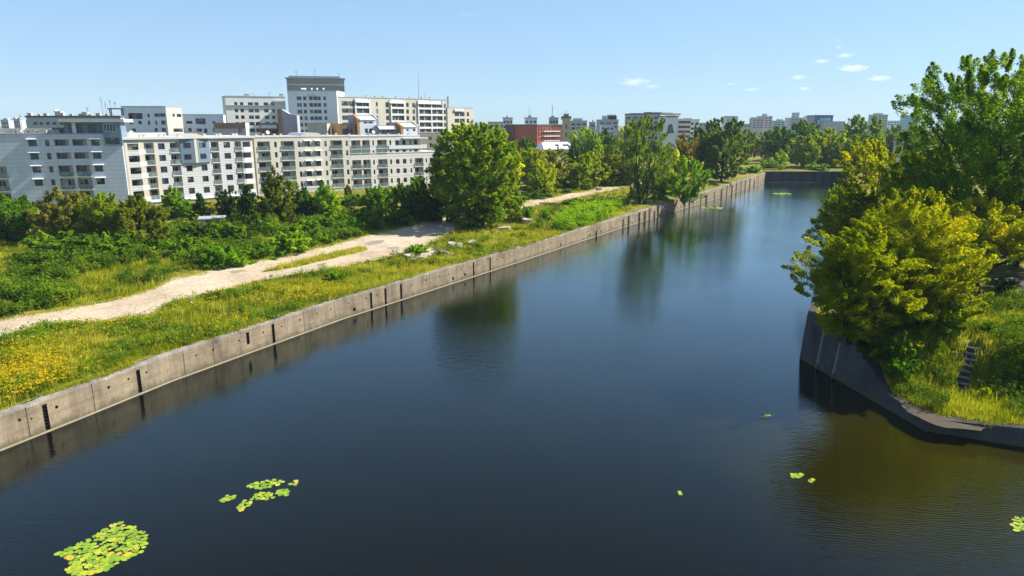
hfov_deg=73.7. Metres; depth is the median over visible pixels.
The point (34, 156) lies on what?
window
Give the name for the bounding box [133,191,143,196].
window
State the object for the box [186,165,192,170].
window
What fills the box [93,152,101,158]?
window
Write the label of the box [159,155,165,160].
window
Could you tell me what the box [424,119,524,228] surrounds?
deciduous tree
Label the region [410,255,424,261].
concrete slab
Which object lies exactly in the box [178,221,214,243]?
bush
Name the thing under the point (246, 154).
window
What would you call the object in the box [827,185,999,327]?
maple tree
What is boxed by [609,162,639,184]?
deciduous tree
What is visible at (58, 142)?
balcony window
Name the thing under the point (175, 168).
balcony window
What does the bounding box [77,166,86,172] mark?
balcony window
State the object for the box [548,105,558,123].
city building
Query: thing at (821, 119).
sky window
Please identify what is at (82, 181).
balcony window
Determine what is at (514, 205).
bush
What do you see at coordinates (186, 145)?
window
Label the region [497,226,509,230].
concrete slab
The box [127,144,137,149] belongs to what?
window
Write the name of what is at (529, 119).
city building
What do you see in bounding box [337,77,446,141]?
apartment building
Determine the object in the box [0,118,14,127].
city building
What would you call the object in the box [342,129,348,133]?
window
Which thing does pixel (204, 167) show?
window
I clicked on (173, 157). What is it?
balcony window
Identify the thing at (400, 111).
window
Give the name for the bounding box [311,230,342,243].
bush
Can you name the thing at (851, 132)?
deciduous tree
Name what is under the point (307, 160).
apartment building
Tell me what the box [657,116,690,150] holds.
city building
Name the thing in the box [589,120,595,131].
city building
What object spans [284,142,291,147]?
balcony window
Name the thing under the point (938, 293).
maple tree
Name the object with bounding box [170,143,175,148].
balcony window
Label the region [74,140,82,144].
balcony window
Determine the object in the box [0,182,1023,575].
water
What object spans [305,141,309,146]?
window
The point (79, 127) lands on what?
window
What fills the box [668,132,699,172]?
deciduous tree
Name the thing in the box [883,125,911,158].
deciduous tree
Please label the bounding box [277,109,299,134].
apartment building
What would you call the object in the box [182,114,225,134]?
apartment building
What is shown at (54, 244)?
bush
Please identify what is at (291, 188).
deciduous tree
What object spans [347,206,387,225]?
bush
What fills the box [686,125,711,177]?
deciduous tree
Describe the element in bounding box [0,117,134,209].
apartment building
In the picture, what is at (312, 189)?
retaining wall
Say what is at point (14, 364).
wildflowers
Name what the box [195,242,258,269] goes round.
bush
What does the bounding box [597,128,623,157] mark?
deciduous tree
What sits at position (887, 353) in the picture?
bush
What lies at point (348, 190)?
young tree
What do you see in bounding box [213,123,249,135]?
apartment building
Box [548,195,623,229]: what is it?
lime weeds
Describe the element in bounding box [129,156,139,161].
window
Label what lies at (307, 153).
window
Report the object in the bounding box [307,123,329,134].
apartment building
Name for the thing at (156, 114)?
window
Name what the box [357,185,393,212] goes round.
deciduous tree
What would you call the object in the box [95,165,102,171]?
window
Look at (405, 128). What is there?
apartment building
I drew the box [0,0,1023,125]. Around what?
sky
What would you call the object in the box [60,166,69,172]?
balcony window
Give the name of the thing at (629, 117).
city building
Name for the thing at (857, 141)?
deciduous tree
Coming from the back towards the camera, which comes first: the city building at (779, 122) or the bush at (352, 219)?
the city building at (779, 122)
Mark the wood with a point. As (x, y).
(620, 135)
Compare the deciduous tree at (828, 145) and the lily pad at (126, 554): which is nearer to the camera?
the lily pad at (126, 554)
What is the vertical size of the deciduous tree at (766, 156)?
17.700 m
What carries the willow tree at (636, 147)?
on the ground at (984, 288)
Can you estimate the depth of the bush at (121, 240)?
105.15 m
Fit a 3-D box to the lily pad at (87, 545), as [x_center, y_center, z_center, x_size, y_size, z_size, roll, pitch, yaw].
[-24.797,15.062,39.888,0.510,0.016,0.448,-2,17,-8]
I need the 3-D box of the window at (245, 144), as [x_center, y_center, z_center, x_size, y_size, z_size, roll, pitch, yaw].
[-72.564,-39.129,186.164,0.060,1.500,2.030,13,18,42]
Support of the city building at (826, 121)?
on the ground at (984, 288)
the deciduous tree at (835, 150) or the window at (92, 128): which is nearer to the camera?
the window at (92, 128)
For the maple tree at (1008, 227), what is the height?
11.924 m
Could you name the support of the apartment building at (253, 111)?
on the ground at (984, 288)
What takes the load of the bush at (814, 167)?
on the ground at (984, 288)
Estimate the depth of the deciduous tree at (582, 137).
270.23 m
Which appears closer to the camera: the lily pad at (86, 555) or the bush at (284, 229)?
the lily pad at (86, 555)
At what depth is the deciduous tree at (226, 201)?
144.49 m
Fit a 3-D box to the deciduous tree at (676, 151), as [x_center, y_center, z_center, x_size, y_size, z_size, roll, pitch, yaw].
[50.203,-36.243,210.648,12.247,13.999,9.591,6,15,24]
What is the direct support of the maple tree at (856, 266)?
on the ground at (984, 288)
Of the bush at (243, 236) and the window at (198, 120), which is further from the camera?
the window at (198, 120)
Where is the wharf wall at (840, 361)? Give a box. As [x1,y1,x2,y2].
[800,173,1023,446]
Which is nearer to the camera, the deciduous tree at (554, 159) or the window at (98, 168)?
the window at (98, 168)
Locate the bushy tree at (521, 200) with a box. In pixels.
[507,181,527,211]
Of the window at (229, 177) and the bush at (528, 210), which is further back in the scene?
the window at (229, 177)
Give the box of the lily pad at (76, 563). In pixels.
[72,560,81,565]
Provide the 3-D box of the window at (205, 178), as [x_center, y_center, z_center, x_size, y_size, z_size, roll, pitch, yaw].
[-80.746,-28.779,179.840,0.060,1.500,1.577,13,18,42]
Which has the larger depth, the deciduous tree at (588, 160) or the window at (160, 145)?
the deciduous tree at (588, 160)
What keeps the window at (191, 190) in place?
in the apartment building at (191, 165)
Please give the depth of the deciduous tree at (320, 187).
152.94 m
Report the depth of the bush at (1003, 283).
80.33 m
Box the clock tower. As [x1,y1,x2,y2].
[560,111,570,143]
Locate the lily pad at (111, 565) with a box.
[105,563,114,568]
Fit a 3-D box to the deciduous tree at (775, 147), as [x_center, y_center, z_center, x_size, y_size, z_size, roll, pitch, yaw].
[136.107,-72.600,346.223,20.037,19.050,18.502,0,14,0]
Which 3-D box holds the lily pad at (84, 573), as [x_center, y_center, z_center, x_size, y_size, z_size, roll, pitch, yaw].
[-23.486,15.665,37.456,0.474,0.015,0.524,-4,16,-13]
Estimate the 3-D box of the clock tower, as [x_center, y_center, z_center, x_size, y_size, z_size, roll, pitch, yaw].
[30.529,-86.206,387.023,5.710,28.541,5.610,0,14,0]
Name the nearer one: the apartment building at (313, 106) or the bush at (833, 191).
the bush at (833, 191)
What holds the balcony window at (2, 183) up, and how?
in the apartment building at (86, 157)
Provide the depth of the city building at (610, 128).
482.07 m
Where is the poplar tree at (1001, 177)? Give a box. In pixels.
[882,48,1023,272]
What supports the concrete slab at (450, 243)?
on the ground at (984, 288)
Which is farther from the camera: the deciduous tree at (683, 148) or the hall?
the hall
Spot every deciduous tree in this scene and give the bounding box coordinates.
[0,192,37,241]
[25,186,92,238]
[63,192,117,235]
[94,190,117,206]
[101,194,174,244]
[160,185,191,217]
[214,189,242,216]
[280,179,298,203]
[289,187,317,218]
[314,179,326,202]
[314,184,342,218]
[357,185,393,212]
[387,182,417,218]
[406,176,427,191]
[409,175,434,219]
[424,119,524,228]
[427,168,461,221]
[501,140,523,184]
[515,147,552,181]
[517,136,536,163]
[521,171,554,194]
[530,158,556,189]
[543,147,573,184]
[559,160,601,188]
[565,139,580,170]
[568,126,594,161]
[577,151,609,182]
[584,131,603,162]
[590,169,617,185]
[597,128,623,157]
[597,149,624,184]
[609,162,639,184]
[656,148,691,180]
[658,155,714,204]
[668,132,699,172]
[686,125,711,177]
[695,116,752,181]
[733,130,767,159]
[756,129,772,159]
[758,126,798,161]
[776,119,828,159]
[779,135,822,167]
[806,127,852,166]
[826,138,926,237]
[834,140,861,163]
[837,133,876,175]
[839,114,874,141]
[865,115,886,151]
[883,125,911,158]
[896,145,950,232]
[903,128,926,155]
[929,233,986,287]
[975,194,1023,266]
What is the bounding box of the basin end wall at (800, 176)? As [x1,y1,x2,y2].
[763,171,846,181]
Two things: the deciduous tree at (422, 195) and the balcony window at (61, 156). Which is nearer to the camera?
the deciduous tree at (422, 195)
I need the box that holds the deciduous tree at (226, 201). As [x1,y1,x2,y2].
[214,189,242,216]
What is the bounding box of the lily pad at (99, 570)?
[94,568,103,572]
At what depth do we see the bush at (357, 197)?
170.34 m
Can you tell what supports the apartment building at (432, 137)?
on the ground at (984, 288)
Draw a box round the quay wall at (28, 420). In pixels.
[0,172,765,450]
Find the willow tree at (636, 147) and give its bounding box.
[603,113,676,203]
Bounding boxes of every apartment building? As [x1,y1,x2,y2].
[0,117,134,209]
[25,96,124,129]
[107,100,126,131]
[120,106,167,135]
[122,128,256,204]
[165,106,183,134]
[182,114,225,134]
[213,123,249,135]
[222,93,285,135]
[252,130,351,194]
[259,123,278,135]
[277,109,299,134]
[285,72,344,94]
[287,88,344,134]
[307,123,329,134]
[331,124,355,134]
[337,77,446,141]
[348,114,378,134]
[348,130,434,189]
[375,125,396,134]
[389,122,419,134]
[420,132,444,176]
[446,107,472,153]
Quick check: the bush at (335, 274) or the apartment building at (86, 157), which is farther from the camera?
the apartment building at (86, 157)
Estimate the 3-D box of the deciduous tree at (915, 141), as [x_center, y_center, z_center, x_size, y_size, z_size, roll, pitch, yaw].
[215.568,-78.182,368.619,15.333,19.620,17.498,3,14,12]
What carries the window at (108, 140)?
in the apartment building at (86, 157)
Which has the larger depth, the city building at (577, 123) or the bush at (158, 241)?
the city building at (577, 123)
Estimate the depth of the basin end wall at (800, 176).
287.98 m
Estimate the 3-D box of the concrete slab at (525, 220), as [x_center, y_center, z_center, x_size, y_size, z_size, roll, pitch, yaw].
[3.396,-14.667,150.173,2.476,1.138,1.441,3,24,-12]
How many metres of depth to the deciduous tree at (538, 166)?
200.27 m
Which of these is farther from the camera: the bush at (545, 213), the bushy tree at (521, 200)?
the bushy tree at (521, 200)
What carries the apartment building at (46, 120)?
on the ground at (984, 288)
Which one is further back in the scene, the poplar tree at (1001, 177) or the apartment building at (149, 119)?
the apartment building at (149, 119)
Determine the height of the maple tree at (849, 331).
5.787 m
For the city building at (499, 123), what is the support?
on the ground at (984, 288)
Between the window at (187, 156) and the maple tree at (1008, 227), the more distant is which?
the window at (187, 156)
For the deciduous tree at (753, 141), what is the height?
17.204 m
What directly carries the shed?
on the ground at (984, 288)
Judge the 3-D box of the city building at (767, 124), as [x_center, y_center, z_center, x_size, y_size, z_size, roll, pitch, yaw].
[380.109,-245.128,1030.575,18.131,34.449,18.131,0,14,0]
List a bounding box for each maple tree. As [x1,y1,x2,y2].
[781,222,942,335]
[801,187,894,246]
[815,284,901,345]
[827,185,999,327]
[847,268,992,333]
[899,196,1023,292]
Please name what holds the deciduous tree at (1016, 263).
on the ground at (984, 288)
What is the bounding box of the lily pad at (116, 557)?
[110,555,119,560]
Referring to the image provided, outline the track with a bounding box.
[0,181,641,335]
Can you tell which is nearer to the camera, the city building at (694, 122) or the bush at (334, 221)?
the bush at (334, 221)
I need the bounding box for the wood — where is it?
[481,127,1023,152]
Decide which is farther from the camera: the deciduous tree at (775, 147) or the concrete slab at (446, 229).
the deciduous tree at (775, 147)
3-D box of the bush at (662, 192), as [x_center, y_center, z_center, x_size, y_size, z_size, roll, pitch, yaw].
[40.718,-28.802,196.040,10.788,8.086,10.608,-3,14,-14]
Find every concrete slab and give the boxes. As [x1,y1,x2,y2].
[403,253,413,258]
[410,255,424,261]
[425,247,434,255]
[444,227,454,231]
[447,241,456,247]
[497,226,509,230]
[521,218,532,223]
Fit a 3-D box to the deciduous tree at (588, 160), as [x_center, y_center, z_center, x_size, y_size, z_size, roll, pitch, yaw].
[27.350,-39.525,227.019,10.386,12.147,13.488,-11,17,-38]
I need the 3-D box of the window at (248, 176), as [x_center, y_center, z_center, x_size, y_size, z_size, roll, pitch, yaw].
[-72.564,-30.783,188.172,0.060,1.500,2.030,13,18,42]
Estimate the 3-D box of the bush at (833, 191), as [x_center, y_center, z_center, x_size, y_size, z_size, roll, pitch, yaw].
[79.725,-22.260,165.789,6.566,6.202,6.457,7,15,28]
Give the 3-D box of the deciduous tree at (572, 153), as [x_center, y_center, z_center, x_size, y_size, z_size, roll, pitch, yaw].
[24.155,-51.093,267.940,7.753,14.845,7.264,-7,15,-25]
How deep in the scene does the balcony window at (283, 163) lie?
195.79 m
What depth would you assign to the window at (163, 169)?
172.07 m
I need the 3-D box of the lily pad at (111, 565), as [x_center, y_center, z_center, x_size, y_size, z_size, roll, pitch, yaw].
[-22.423,15.504,38.075,0.442,0.015,0.489,12,20,40]
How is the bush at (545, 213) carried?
on the ground at (984, 288)
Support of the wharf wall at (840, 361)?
on the ground at (984, 288)
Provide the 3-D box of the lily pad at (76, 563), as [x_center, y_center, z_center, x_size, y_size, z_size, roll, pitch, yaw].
[-24.400,15.460,38.289,0.468,0.017,0.532,1,17,-11]
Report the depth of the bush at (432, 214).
147.94 m
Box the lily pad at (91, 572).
[87,570,96,574]
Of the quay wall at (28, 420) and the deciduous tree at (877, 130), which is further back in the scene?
the deciduous tree at (877, 130)
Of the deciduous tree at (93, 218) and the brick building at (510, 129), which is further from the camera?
the brick building at (510, 129)
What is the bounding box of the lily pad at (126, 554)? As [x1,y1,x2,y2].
[123,552,131,556]
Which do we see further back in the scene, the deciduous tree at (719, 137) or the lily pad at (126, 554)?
the deciduous tree at (719, 137)
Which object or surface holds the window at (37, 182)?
in the apartment building at (86, 157)
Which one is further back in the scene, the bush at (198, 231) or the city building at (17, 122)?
the city building at (17, 122)
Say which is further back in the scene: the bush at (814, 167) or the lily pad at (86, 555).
the bush at (814, 167)
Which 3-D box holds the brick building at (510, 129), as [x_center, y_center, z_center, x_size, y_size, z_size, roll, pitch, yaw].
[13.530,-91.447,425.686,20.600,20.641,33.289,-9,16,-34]
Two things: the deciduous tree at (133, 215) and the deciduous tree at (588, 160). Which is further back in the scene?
the deciduous tree at (588, 160)
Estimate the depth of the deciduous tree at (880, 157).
104.90 m
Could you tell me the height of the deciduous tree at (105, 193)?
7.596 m
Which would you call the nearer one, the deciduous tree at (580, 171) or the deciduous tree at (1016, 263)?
the deciduous tree at (1016, 263)
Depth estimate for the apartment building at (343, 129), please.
238.00 m
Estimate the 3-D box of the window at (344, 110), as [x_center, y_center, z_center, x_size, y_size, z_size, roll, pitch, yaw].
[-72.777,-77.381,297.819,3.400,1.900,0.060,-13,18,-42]
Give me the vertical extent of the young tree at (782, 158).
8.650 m
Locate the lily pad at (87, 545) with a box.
[83,543,91,547]
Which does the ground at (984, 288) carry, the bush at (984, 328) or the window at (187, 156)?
the bush at (984, 328)
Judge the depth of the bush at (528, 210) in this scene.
157.31 m
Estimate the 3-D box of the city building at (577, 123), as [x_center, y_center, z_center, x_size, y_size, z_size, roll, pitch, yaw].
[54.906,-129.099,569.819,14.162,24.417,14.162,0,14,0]
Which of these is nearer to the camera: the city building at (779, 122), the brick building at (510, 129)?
the brick building at (510, 129)
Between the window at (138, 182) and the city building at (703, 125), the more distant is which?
the city building at (703, 125)
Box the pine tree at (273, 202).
[253,165,299,223]
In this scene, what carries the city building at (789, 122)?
on the ground at (984, 288)
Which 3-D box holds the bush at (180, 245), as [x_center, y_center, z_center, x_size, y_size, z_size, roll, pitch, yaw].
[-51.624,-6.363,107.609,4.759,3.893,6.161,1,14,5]
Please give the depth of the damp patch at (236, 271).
100.17 m
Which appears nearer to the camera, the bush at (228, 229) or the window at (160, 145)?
the bush at (228, 229)
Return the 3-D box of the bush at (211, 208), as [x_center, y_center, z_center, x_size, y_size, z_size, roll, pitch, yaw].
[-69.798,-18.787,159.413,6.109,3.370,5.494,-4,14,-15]
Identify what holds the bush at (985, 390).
on the ground at (984, 288)
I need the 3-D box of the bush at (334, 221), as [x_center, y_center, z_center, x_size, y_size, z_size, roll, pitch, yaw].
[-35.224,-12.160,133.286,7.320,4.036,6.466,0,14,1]
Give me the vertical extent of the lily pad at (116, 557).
0.024 m
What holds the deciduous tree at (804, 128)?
on the ground at (984, 288)
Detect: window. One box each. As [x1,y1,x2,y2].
[0,181,6,189]
[28,140,36,145]
[30,153,38,159]
[32,166,40,172]
[34,180,42,185]
[56,140,65,145]
[58,153,67,158]
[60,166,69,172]
[67,179,75,188]
[68,125,82,132]
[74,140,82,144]
[76,153,84,158]
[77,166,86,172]
[79,179,88,187]
[88,125,96,132]
[91,139,99,145]
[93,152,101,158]
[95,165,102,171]
[96,178,104,183]
[103,124,115,131]
[105,138,119,143]
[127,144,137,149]
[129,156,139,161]
[130,114,138,118]
[130,168,140,173]
[132,179,142,185]
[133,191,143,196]
[151,190,156,195]
[154,113,164,116]
[158,143,164,149]
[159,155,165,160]
[160,166,166,172]
[162,178,168,183]
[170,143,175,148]
[171,155,176,159]
[172,166,178,173]
[173,128,182,131]
[184,143,190,147]
[185,154,191,158]
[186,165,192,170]
[187,177,193,182]
[189,188,194,193]
[195,118,205,123]
[201,165,207,170]
[202,176,208,181]
[204,187,209,192]
[223,142,229,147]
[224,153,230,158]
[225,164,231,169]
[226,174,232,179]
[242,142,249,146]
[243,152,250,157]
[244,163,251,167]
[245,173,252,178]
[257,142,263,146]
[259,163,265,169]
[281,152,288,156]
[282,162,289,166]
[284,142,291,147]
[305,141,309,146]
[305,151,310,156]
[333,141,340,146]
[341,101,347,105]
[342,108,348,112]
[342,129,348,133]
[398,109,403,113]
[820,118,830,120]
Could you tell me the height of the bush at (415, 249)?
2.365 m
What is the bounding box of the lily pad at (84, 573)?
[79,570,88,575]
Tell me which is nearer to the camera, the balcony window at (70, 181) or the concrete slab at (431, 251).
the concrete slab at (431, 251)
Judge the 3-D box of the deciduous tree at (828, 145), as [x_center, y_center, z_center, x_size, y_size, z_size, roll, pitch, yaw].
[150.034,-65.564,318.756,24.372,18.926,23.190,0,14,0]
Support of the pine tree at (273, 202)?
on the ground at (984, 288)
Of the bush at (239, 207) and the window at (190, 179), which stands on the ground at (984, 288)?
the bush at (239, 207)
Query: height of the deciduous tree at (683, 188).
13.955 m
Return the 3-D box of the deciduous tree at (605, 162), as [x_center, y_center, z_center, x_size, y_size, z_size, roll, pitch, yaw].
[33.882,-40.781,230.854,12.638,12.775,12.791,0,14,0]
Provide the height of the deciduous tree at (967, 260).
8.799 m
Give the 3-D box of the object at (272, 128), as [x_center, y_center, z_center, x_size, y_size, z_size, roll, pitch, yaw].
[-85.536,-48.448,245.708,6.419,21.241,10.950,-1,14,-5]
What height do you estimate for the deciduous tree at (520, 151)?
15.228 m
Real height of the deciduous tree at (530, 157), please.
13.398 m
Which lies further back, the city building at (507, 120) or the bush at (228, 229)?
the city building at (507, 120)
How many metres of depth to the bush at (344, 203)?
161.74 m
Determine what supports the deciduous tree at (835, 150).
on the ground at (984, 288)
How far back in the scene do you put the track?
98.68 m
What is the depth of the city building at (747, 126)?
902.54 m
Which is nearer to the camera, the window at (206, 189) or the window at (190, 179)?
the window at (190, 179)
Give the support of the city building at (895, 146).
on the ground at (984, 288)
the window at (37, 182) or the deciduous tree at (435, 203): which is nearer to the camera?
the deciduous tree at (435, 203)
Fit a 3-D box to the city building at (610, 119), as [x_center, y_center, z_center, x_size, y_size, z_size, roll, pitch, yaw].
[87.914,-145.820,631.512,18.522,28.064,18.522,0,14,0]
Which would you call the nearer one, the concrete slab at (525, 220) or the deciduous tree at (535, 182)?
the concrete slab at (525, 220)
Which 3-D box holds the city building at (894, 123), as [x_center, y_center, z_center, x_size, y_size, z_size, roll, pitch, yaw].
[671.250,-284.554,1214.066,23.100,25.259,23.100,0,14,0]
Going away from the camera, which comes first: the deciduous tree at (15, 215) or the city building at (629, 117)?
the deciduous tree at (15, 215)
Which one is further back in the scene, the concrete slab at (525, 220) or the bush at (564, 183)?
the bush at (564, 183)
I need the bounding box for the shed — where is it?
[197,215,225,223]
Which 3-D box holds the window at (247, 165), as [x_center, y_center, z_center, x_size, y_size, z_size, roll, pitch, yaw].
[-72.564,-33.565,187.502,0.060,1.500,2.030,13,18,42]
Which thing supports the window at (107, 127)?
in the apartment building at (86, 157)
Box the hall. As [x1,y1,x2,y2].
[535,142,569,164]
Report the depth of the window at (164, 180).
172.70 m
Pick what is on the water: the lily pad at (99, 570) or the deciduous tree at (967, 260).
the lily pad at (99, 570)
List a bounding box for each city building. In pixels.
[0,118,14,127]
[11,118,26,132]
[488,122,502,136]
[502,115,512,130]
[524,115,536,123]
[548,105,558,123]
[570,118,586,147]
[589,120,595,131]
[596,115,618,140]
[599,124,614,147]
[624,112,680,152]
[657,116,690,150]
[684,118,699,141]
[699,123,715,132]
[722,116,738,134]
[741,124,751,132]
[749,117,763,136]
[756,114,772,135]
[771,119,784,131]
[784,113,803,133]
[807,115,844,136]
[867,113,887,132]
[887,121,899,129]
[892,141,904,161]
[900,115,917,133]
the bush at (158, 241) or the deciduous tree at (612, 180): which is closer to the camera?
the bush at (158, 241)
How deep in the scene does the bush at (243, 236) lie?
116.81 m
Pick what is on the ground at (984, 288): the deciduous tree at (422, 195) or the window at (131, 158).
the deciduous tree at (422, 195)
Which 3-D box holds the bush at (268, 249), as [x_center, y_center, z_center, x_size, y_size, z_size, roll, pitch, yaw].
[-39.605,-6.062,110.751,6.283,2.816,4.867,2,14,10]
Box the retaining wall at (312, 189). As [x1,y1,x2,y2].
[295,187,317,193]
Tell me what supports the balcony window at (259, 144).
in the apartment building at (307, 160)
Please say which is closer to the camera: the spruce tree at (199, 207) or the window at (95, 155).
the spruce tree at (199, 207)
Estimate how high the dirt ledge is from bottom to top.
0.242 m
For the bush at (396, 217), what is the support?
on the ground at (984, 288)
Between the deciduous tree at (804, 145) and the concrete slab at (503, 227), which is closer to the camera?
the concrete slab at (503, 227)
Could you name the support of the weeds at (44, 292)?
on the ground at (984, 288)
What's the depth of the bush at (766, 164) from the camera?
308.04 m
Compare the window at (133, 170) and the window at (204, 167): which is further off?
the window at (204, 167)
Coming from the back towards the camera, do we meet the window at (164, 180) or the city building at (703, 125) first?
the city building at (703, 125)
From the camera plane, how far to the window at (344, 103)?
297.09 m
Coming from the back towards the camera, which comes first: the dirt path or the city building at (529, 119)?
the city building at (529, 119)
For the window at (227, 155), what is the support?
in the apartment building at (191, 165)
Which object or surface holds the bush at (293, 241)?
on the ground at (984, 288)
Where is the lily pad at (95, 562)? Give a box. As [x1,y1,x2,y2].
[90,560,99,564]
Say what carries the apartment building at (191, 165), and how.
on the ground at (984, 288)
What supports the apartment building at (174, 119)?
on the ground at (984, 288)
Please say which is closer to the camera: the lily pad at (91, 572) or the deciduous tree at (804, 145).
the lily pad at (91, 572)
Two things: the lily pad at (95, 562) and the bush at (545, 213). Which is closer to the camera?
the lily pad at (95, 562)
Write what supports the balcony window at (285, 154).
in the apartment building at (307, 160)
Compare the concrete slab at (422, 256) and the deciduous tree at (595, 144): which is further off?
the deciduous tree at (595, 144)
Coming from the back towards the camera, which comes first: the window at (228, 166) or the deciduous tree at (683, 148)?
the deciduous tree at (683, 148)
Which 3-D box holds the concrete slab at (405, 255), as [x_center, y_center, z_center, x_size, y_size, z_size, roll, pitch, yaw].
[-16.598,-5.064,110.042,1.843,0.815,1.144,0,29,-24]
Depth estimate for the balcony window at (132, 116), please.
235.42 m
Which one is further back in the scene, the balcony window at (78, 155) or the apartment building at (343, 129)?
the apartment building at (343, 129)
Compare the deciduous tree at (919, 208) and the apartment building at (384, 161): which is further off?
the apartment building at (384, 161)
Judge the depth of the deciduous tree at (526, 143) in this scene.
224.23 m
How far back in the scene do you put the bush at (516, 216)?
150.75 m
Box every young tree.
[344,184,352,194]
[770,150,788,169]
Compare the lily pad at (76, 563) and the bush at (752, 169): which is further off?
the bush at (752, 169)
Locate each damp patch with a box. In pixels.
[229,270,246,272]
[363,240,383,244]
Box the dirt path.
[988,274,1023,289]
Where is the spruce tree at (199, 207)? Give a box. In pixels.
[185,192,213,218]
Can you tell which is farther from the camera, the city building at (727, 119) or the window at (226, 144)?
the city building at (727, 119)
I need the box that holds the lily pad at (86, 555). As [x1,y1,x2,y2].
[83,553,92,557]
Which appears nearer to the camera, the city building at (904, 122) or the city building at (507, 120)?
the city building at (507, 120)
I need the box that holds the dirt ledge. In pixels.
[892,394,983,430]
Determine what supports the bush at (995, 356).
on the ground at (984, 288)
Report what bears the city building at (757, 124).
on the ground at (984, 288)
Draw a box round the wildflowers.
[0,196,1022,412]
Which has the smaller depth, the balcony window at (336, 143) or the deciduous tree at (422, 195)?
the deciduous tree at (422, 195)
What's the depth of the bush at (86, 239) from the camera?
102.20 m
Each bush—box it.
[21,229,83,253]
[55,232,113,257]
[92,231,138,255]
[143,236,172,254]
[162,234,201,257]
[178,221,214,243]
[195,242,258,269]
[205,201,223,211]
[210,221,245,243]
[222,198,257,212]
[229,233,254,243]
[243,211,277,227]
[251,241,285,259]
[260,221,292,235]
[266,229,311,252]
[287,219,323,234]
[311,216,349,230]
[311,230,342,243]
[321,270,348,280]
[336,212,365,230]
[339,197,359,209]
[344,192,365,205]
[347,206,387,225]
[387,208,413,226]
[406,202,442,221]
[406,244,428,254]
[504,191,520,212]
[507,206,523,222]
[520,205,536,217]
[521,190,544,199]
[538,209,551,218]
[556,178,568,187]
[568,198,588,205]
[633,175,677,199]
[743,165,765,172]
[758,159,781,167]
[805,163,831,170]
[827,183,845,203]
[855,330,923,377]
[889,335,924,352]
[896,305,937,330]
[920,300,971,338]
[973,321,997,335]
[975,387,1000,399]
[985,349,1003,362]
[994,278,1019,293]
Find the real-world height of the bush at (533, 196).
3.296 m
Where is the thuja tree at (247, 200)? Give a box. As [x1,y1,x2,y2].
[237,184,256,219]
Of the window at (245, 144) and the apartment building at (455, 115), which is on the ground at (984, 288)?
the apartment building at (455, 115)
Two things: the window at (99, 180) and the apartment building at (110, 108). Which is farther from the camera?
the apartment building at (110, 108)
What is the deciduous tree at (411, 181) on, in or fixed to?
on the ground at (984, 288)
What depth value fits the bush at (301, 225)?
125.45 m
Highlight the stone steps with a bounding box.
[955,345,977,389]
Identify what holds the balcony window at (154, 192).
in the apartment building at (191, 165)
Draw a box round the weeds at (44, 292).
[0,181,1023,416]
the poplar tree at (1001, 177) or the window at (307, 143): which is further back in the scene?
the window at (307, 143)
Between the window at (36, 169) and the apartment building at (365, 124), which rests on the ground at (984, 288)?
the apartment building at (365, 124)
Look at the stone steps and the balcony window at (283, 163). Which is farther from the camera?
the balcony window at (283, 163)
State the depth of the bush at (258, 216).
129.49 m
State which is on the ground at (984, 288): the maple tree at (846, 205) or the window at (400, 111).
the maple tree at (846, 205)
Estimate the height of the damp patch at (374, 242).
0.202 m
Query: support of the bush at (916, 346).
on the ground at (984, 288)
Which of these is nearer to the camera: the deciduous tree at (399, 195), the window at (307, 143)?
the deciduous tree at (399, 195)
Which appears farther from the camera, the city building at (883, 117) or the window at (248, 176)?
the city building at (883, 117)
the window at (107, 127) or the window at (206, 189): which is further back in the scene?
the window at (206, 189)
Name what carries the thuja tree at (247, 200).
on the ground at (984, 288)
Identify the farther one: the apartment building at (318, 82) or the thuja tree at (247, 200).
the apartment building at (318, 82)
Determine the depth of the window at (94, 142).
162.04 m
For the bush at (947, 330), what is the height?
4.225 m
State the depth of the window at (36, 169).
159.57 m
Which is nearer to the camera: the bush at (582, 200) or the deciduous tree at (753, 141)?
the bush at (582, 200)
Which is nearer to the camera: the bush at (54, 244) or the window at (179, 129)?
the bush at (54, 244)
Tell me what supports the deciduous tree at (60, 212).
on the ground at (984, 288)
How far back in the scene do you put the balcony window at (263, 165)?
191.98 m
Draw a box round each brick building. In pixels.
[505,124,561,155]
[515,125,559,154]
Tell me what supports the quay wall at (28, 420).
on the ground at (984, 288)
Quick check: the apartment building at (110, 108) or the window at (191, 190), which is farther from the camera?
the apartment building at (110, 108)
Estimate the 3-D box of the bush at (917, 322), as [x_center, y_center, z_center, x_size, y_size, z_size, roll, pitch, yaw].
[38.181,2.836,64.793,3.523,4.314,4.847,6,15,23]
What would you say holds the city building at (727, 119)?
on the ground at (984, 288)
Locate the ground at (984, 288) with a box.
[0,126,1023,419]
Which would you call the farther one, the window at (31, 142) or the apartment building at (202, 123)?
the apartment building at (202, 123)
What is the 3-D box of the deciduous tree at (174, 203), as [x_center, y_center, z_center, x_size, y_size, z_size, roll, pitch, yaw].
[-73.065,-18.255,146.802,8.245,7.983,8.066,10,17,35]
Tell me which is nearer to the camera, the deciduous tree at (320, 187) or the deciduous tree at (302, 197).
the deciduous tree at (302, 197)
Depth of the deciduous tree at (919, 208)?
104.12 m

